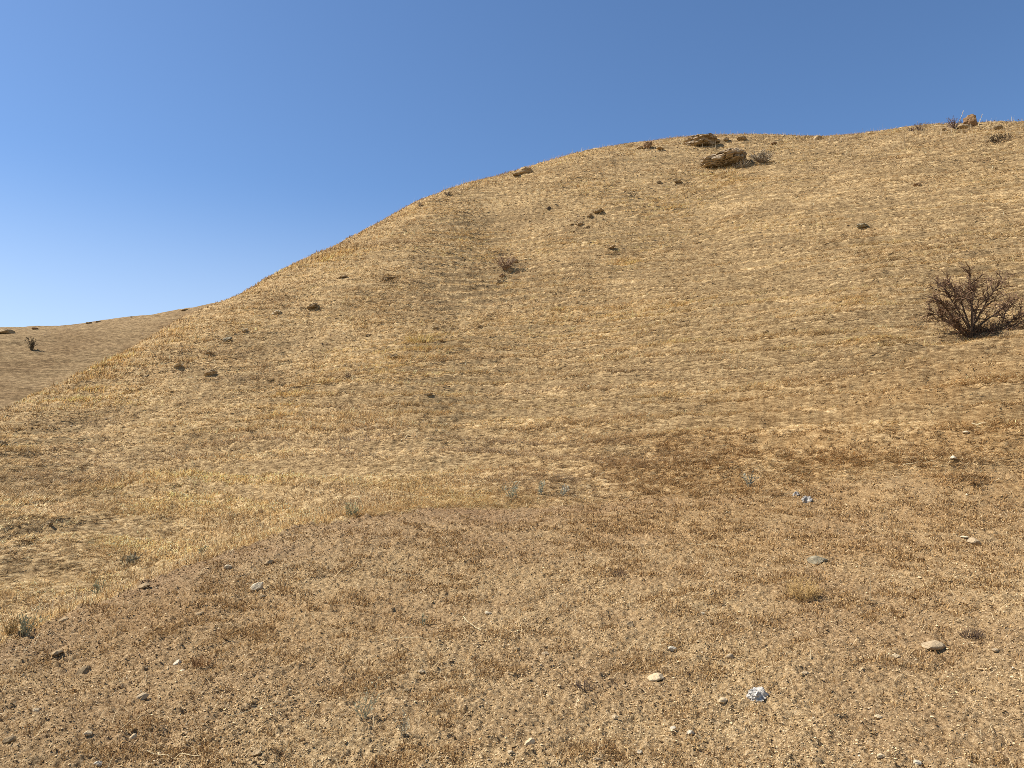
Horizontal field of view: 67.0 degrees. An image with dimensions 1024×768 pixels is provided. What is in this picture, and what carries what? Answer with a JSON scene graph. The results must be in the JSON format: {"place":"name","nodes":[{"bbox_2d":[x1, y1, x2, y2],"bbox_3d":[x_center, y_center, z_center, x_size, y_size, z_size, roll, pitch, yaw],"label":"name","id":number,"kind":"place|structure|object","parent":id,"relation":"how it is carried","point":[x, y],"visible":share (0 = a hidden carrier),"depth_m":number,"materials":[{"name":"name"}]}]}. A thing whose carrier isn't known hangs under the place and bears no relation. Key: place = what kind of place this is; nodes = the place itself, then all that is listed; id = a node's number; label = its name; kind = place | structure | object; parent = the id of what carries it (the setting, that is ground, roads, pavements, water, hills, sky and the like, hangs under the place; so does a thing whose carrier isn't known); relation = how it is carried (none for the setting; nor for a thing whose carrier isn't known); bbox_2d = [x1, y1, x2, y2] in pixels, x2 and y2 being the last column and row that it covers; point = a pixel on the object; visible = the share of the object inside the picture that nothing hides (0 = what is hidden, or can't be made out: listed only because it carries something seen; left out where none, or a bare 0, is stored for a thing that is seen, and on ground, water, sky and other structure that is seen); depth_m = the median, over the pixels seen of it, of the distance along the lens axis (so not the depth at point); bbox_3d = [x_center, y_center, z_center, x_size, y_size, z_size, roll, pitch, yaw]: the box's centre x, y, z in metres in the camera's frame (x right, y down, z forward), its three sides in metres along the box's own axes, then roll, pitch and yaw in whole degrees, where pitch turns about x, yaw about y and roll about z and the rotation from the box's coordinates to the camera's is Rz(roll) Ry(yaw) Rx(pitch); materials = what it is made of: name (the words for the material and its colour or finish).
{"place":"outdoors","nodes":[
{"label":"outdoors","id":0,"kind":"place"},
{"bbox_2d":[0,303,213,409],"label":"hill","id":1,"kind":"structure","parent":0,"point":[56,354],"depth_m":159.04,"materials":[{"name":"beige plant"}]},
{"bbox_2d":[0,329,14,333],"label":"rock","id":2,"kind":"object","parent":1,"relation":"on","point":[5,331],"visible":0.88,"depth_m":166.23,"materials":[{"name":"brown stone"}]},
{"bbox_2d":[25,336,35,349],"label":"dry shrub","id":3,"kind":"object","parent":1,"relation":"on","point":[31,344],"visible":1,"depth_m":156.09,"materials":[{"name":"brown plant"}]},
{"bbox_2d":[0,119,1023,643],"bbox_3d":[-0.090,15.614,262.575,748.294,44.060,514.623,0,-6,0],"label":"hillside","id":4,"kind":"structure","parent":0,"point":[808,411],"depth_m":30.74,"materials":[{"name":"beige plant"}]},
{"bbox_2d":[0,440,6,445],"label":"rock","id":5,"kind":"object","parent":4,"relation":"on","point":[4,443],"visible":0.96,"depth_m":27.73,"materials":[{"name":"stone"}]},
{"bbox_2d":[0,617,22,634],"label":"weed","id":6,"kind":"object","parent":4,"relation":"on","point":[11,630],"visible":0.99,"depth_m":6.71,"materials":[{"name":"brown plant"}]},
{"bbox_2d":[90,579,105,594],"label":"weed","id":7,"kind":"object","parent":4,"relation":"on","point":[96,585],"visible":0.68,"depth_m":8.41,"materials":[{"name":"green plant"}]},
{"bbox_2d":[120,552,142,563],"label":"weed","id":8,"kind":"object","parent":4,"relation":"on","point":[129,559],"visible":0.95,"depth_m":14.32,"materials":[{"name":"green plant"}]},
{"bbox_2d":[204,369,216,376],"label":"rock","id":9,"kind":"object","parent":4,"relation":"on","point":[210,372],"visible":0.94,"depth_m":34.13,"materials":[{"name":"brown stone"}]},
{"bbox_2d":[223,337,232,341],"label":"rock","id":10,"kind":"object","parent":4,"relation":"on","point":[226,339],"visible":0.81,"depth_m":38.24,"materials":[{"name":"grey stone"}]},
{"bbox_2d":[307,303,317,308],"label":"rock","id":11,"kind":"object","parent":4,"relation":"on","point":[312,306],"visible":0.98,"depth_m":41.66,"materials":[{"name":"stone"}]},
{"bbox_2d":[345,502,362,516],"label":"weed","id":12,"kind":"object","parent":4,"relation":"on","point":[351,513],"visible":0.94,"depth_m":11.50,"materials":[{"name":"brown plant"}]},
{"bbox_2d":[380,276,395,281],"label":"rock","id":13,"kind":"object","parent":4,"relation":"on","point":[387,278],"visible":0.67,"depth_m":44.34,"materials":[{"name":"stone"}]},
{"bbox_2d":[403,333,438,342],"bbox_3d":[-4.231,-2.124,36.042,1.715,0.463,1.433,0,-6,0],"label":"grass clump","id":14,"kind":"object","parent":4,"relation":"on","point":[410,339],"visible":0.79,"depth_m":35.70,"materials":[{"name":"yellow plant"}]},
{"bbox_2d":[17,128,979,432],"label":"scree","id":15,"kind":"structure","parent":4,"relation":"on","point":[405,286],"depth_m":38.63,"materials":[{"name":"brown stone"}]},
{"bbox_2d":[494,253,517,267],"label":"dry shrub","id":16,"kind":"object","parent":4,"relation":"on","point":[508,262],"visible":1,"depth_m":46.74,"materials":[{"name":"brown plant"}]},
{"bbox_2d":[502,481,519,497],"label":"weed","id":17,"kind":"object","parent":4,"relation":"on","point":[513,494],"visible":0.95,"depth_m":13.42,"materials":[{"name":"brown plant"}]},
{"bbox_2d":[0,338,1023,767],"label":"dry weeds","id":18,"kind":"object","parent":4,"relation":"on","point":[576,750],"visible":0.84,"depth_m":7.33,"materials":[{"name":"plant"}]},
{"bbox_2d":[517,166,531,173],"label":"rock","id":19,"kind":"object","parent":4,"relation":"on","point":[524,169],"visible":0.85,"depth_m":67.17,"materials":[{"name":"brown stone"}]},
{"bbox_2d":[537,479,545,494],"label":"weed","id":20,"kind":"object","parent":4,"relation":"on","point":[540,490],"visible":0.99,"depth_m":13.58,"materials":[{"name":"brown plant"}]},
{"bbox_2d":[560,484,568,495],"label":"weed","id":21,"kind":"object","parent":4,"relation":"on","point":[564,490],"visible":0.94,"depth_m":13.65,"materials":[{"name":"brown plant"}]},
{"bbox_2d":[593,208,603,212],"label":"rock","id":22,"kind":"object","parent":4,"relation":"on","point":[598,210],"visible":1,"depth_m":54.51,"materials":[{"name":"brown stone"}]},
{"bbox_2d":[643,141,651,148],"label":"rock","id":23,"kind":"object","parent":4,"relation":"on","point":[647,144],"visible":0.94,"depth_m":70.84,"materials":[{"name":"stone"}]},
{"bbox_2d":[358,118,1021,232],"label":"seed stalks","id":24,"kind":"object","parent":4,"relation":"on","point":[969,127],"visible":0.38,"depth_m":65.08,"materials":[{"name":"plant"}]},
{"bbox_2d":[684,133,720,145],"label":"boulder","id":25,"kind":"object","parent":4,"relation":"on","point":[703,139],"visible":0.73,"depth_m":70.36,"materials":[{"name":"stone"}]},
{"bbox_2d":[700,147,750,167],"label":"boulder","id":26,"kind":"object","parent":4,"relation":"on","point":[728,156],"visible":0.82,"depth_m":61.94,"materials":[{"name":"stone"}]},
{"bbox_2d":[737,136,746,140],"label":"rock","id":27,"kind":"object","parent":4,"relation":"on","point":[741,138],"visible":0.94,"depth_m":71.84,"materials":[{"name":"stone"}]},
{"bbox_2d":[734,159,752,167],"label":"dry shrub","id":28,"kind":"object","parent":4,"relation":"on","point":[741,164],"visible":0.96,"depth_m":61.08,"materials":[{"name":"brown plant"}]},
{"bbox_2d":[741,470,758,486],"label":"weed","id":29,"kind":"object","parent":4,"relation":"on","point":[744,478],"visible":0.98,"depth_m":13.90,"materials":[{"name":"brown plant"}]},
{"bbox_2d":[749,149,774,162],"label":"dry shrub","id":30,"kind":"object","parent":4,"relation":"on","point":[762,158],"visible":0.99,"depth_m":61.17,"materials":[{"name":"brown plant"}]},
{"bbox_2d":[857,223,867,227],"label":"rock","id":31,"kind":"object","parent":4,"relation":"on","point":[859,225],"visible":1,"depth_m":40.53,"materials":[{"name":"brown stone"}]},
{"bbox_2d":[913,122,928,129],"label":"dry shrub","id":32,"kind":"object","parent":4,"relation":"on","point":[920,126],"visible":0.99,"depth_m":63.69,"materials":[{"name":"brown plant"}]},
{"bbox_2d":[946,118,961,127],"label":"dry shrub","id":33,"kind":"object","parent":4,"relation":"on","point":[953,125],"visible":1,"depth_m":61.52,"materials":[{"name":"plant"}]},
{"bbox_2d":[957,124,968,128],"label":"rock","id":34,"kind":"object","parent":4,"relation":"on","point":[962,126],"visible":0.77,"depth_m":61.22,"materials":[{"name":"brown stone"}]},
{"bbox_2d":[963,114,977,126],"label":"rock","id":35,"kind":"object","parent":4,"relation":"on","point":[970,119],"visible":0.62,"depth_m":61.89,"materials":[{"name":"stone"}]},
{"bbox_2d":[920,261,1023,343],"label":"bare shrub","id":36,"kind":"object","parent":4,"relation":"on","point":[954,321],"visible":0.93,"depth_m":22.81,"materials":[{"name":"brown plant"}]},
{"bbox_2d":[992,125,1002,128],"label":"rock","id":37,"kind":"object","parent":4,"relation":"on","point":[997,126],"visible":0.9,"depth_m":57.97,"materials":[{"name":"stone"}]},
{"bbox_2d":[987,132,1013,141],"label":"dry shrub","id":38,"kind":"object","parent":4,"relation":"on","point":[1005,136],"visible":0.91,"depth_m":52.49,"materials":[{"name":"brown plant"}]},
{"bbox_2d":[0,462,1023,767],"bbox_3d":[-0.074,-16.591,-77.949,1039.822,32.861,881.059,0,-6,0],"label":"ground","id":39,"kind":"structure","parent":0,"point":[634,632],"depth_m":6.06,"materials":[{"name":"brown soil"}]},
{"bbox_2d":[2,735,15,743],"bbox_3d":[-2.750,1.950,4.234,0.068,0.040,0.053,-10,-2,-24],"label":"stone","id":40,"kind":"object","parent":39,"relation":"on","point":[9,739],"visible":0.98,"depth_m":4.22,"materials":[{"name":"brown stone"}]},
{"bbox_2d":[19,606,48,635],"bbox_3d":[-4.168,2.059,6.746,0.239,0.261,0.168,3,-7,-25],"label":"weed","id":41,"kind":"object","parent":39,"relation":"on","point":[23,622],"visible":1,"depth_m":6.73,"materials":[{"name":"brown plant"}]},
{"bbox_2d":[50,649,63,655],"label":"stone","id":42,"kind":"object","parent":39,"relation":"on","point":[56,652],"visible":0.98,"depth_m":6.25,"materials":[{"name":"beige stone"}]},
{"bbox_2d":[58,616,68,622],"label":"stone","id":43,"kind":"object","parent":39,"relation":"on","point":[63,619],"visible":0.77,"depth_m":7.03,"materials":[{"name":"beige stone"}]},
{"bbox_2d":[76,666,90,675],"bbox_3d":[-3.267,2.189,5.906,0.076,0.069,0.090,-3,-7,28],"label":"stone","id":44,"kind":"object","parent":39,"relation":"on","point":[84,670],"visible":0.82,"depth_m":5.89,"materials":[{"name":"brown stone"}]},
{"bbox_2d":[84,730,91,734],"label":"stone","id":45,"kind":"object","parent":39,"relation":"on","point":[88,732],"visible":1,"depth_m":4.38,"materials":[{"name":"beige stone"}]},
{"bbox_2d":[93,761,102,765],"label":"stone","id":46,"kind":"object","parent":39,"relation":"on","point":[98,763],"visible":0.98,"depth_m":4.09,"materials":[{"name":"grey stone"}]},
{"bbox_2d":[129,733,137,739],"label":"stone","id":47,"kind":"object","parent":39,"relation":"on","point":[133,736],"visible":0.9,"depth_m":4.42,"materials":[{"name":"beige stone"}]},
{"bbox_2d":[136,692,148,699],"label":"stone","id":48,"kind":"object","parent":39,"relation":"on","point":[143,695],"visible":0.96,"depth_m":5.08,"materials":[{"name":"beige stone"}]},
{"bbox_2d":[138,582,149,588],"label":"stone","id":49,"kind":"object","parent":39,"relation":"on","point":[143,585],"visible":1,"depth_m":8.03,"materials":[{"name":"beige stone"}]},
{"bbox_2d":[147,750,199,759],"bbox_3d":[-1.835,2.012,4.190,0.363,0.045,0.030,-2,-7,16],"label":"straw stalk","id":50,"kind":"object","parent":39,"relation":"on","point":[176,756],"visible":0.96,"depth_m":4.18,"materials":[{"name":"beige plant"}]},
{"bbox_2d":[173,660,180,665],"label":"stone","id":51,"kind":"object","parent":39,"relation":"on","point":[176,662],"visible":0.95,"depth_m":5.80,"materials":[{"name":"beige stone"}]},
{"bbox_2d":[191,653,212,667],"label":"dead weed","id":52,"kind":"object","parent":39,"relation":"on","point":[195,664],"visible":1,"depth_m":5.70,"materials":[{"name":"brown plant"}]},
{"bbox_2d":[250,749,261,756],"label":"stone","id":53,"kind":"object","parent":39,"relation":"on","point":[256,752],"visible":0.96,"depth_m":4.22,"materials":[{"name":"beige stone"}]},
{"bbox_2d":[250,582,263,590],"bbox_3d":[-2.619,2.080,7.937,0.120,0.101,0.099,-1,-6,10],"label":"stone","id":54,"kind":"object","parent":39,"relation":"on","point":[257,586],"visible":0.95,"depth_m":7.92,"materials":[{"name":"beige stone"}]},
{"bbox_2d":[228,695,301,716],"bbox_3d":[-1.563,2.002,4.881,0.480,0.078,0.073,6,-8,-41],"label":"straw stalk","id":55,"kind":"object","parent":39,"relation":"on","point":[261,706],"visible":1,"depth_m":4.84,"materials":[{"name":"brown plant"}]},
{"bbox_2d":[264,560,272,564],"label":"stone","id":56,"kind":"object","parent":39,"relation":"on","point":[268,562],"visible":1,"depth_m":8.74,"materials":[{"name":"beige stone"}]},
{"bbox_2d":[352,677,379,718],"bbox_3d":[-0.895,1.919,4.734,0.164,0.243,0.144,0,-6,0],"label":"weed","id":57,"kind":"object","parent":39,"relation":"on","point":[358,706],"visible":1,"depth_m":4.73,"materials":[{"name":"green plant"}]},
{"bbox_2d":[393,709,409,735],"bbox_3d":[-0.639,1.967,4.491,0.138,0.144,0.077,4,-8,-34],"label":"weed","id":58,"kind":"object","parent":39,"relation":"on","point":[403,725],"visible":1,"depth_m":4.49,"materials":[{"name":"brown plant"}]},
{"bbox_2d":[386,636,426,638],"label":"straw stalk","id":59,"kind":"object","parent":39,"relation":"on","point":[405,637],"visible":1,"depth_m":6.31,"materials":[{"name":"beige plant"}]},
{"bbox_2d":[525,738,534,746],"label":"stone","id":60,"kind":"object","parent":39,"relation":"on","point":[529,741],"visible":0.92,"depth_m":4.39,"materials":[{"name":"beige stone"}]},
{"bbox_2d":[572,677,593,690],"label":"dead weed","id":61,"kind":"object","parent":39,"relation":"on","point":[579,685],"visible":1,"depth_m":5.30,"materials":[{"name":"brown plant"}]},
{"bbox_2d":[610,567,627,576],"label":"dead weed","id":62,"kind":"object","parent":39,"relation":"on","point":[618,573],"visible":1,"depth_m":8.30,"materials":[{"name":"brown plant"}]},
{"bbox_2d":[626,621,633,626],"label":"stone","id":63,"kind":"object","parent":39,"relation":"on","point":[630,623],"visible":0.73,"depth_m":6.67,"materials":[{"name":"beige stone"}]},
{"bbox_2d":[647,673,663,681],"bbox_3d":[1.008,2.061,5.428,0.115,0.058,0.109,-6,-6,-6],"label":"stone","id":64,"kind":"object","parent":39,"relation":"on","point":[654,677],"visible":0.96,"depth_m":5.40,"materials":[{"name":"beige stone"}]},
{"bbox_2d":[668,646,675,650],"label":"stone","id":65,"kind":"object","parent":39,"relation":"on","point":[671,648],"visible":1,"depth_m":6.05,"materials":[{"name":"grey stone"}]},
{"bbox_2d":[718,697,727,702],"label":"stone","id":66,"kind":"object","parent":39,"relation":"on","point":[722,699],"visible":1,"depth_m":4.94,"materials":[{"name":"beige stone"}]},
{"bbox_2d":[725,653,733,658],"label":"stone","id":67,"kind":"object","parent":39,"relation":"on","point":[729,656],"visible":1,"depth_m":5.83,"materials":[{"name":"beige stone"}]},
{"bbox_2d":[746,687,768,700],"bbox_3d":[1.597,2.022,5.060,0.151,0.059,0.119,-13,4,-40],"label":"rock","id":68,"kind":"object","parent":39,"relation":"on","point":[758,694],"visible":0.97,"depth_m":5.04,"materials":[{"name":"grey stone"}]},
{"bbox_2d":[781,576,823,600],"bbox_3d":[2.724,1.898,7.222,0.392,0.222,0.293,-3,-7,24],"label":"grass clump","id":69,"kind":"object","parent":39,"relation":"on","point":[808,593],"visible":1,"depth_m":7.18,"materials":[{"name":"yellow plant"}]},
{"bbox_2d":[801,496,812,502],"bbox_3d":[4.856,1.887,12.733,0.186,0.104,0.179,-13,4,-40],"label":"crumpled wrapper","id":70,"kind":"object","parent":39,"relation":"on","point":[805,499],"visible":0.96,"depth_m":12.72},
{"bbox_2d":[807,556,827,564],"bbox_3d":[3.460,1.996,8.730,0.211,0.114,0.148,2,-7,-14],"label":"stone","id":71,"kind":"object","parent":39,"relation":"on","point":[814,559],"visible":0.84,"depth_m":8.69,"materials":[{"name":"beige stone"}]},
{"bbox_2d":[812,757,822,763],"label":"stone","id":72,"kind":"object","parent":39,"relation":"on","point":[817,760],"visible":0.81,"depth_m":4.11,"materials":[{"name":"brown stone"}]},
{"bbox_2d":[874,714,881,718],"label":"stone","id":73,"kind":"object","parent":39,"relation":"on","point":[877,716],"visible":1,"depth_m":4.62,"materials":[{"name":"beige stone"}]},
{"bbox_2d":[890,653,900,658],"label":"stone","id":74,"kind":"object","parent":39,"relation":"on","point":[895,655],"visible":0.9,"depth_m":5.59,"materials":[{"name":"beige stone"}]},
{"bbox_2d":[913,760,921,765],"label":"stone","id":75,"kind":"object","parent":39,"relation":"on","point":[918,762],"visible":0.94,"depth_m":4.08,"materials":[{"name":"white stone"}]},
{"bbox_2d":[921,640,944,650],"bbox_3d":[3.146,1.948,5.768,0.154,0.072,0.137,1,-6,-6],"label":"stone","id":76,"kind":"object","parent":39,"relation":"on","point":[936,645],"visible":0.99,"depth_m":5.73,"materials":[{"name":"beige stone"}]},
{"bbox_2d":[957,627,985,639],"bbox_3d":[3.484,1.886,5.867,0.189,0.080,0.189,-3,-7,24],"label":"dead weed","id":77,"kind":"object","parent":39,"relation":"on","point":[973,632],"visible":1,"depth_m":5.86,"materials":[{"name":"brown plant"}]},
{"bbox_2d":[966,537,980,543],"bbox_3d":[5.730,1.955,9.606,0.170,0.097,0.151,1,-6,-11],"label":"stone","id":78,"kind":"object","parent":39,"relation":"on","point":[973,540],"visible":0.76,"depth_m":9.56,"materials":[{"name":"beige stone"}]},
{"bbox_2d":[0,0,1023,326],"label":"sky","id":79,"kind":"structure","parent":0,"point":[157,156],"materials":[{"name":"blue"}]}
]}

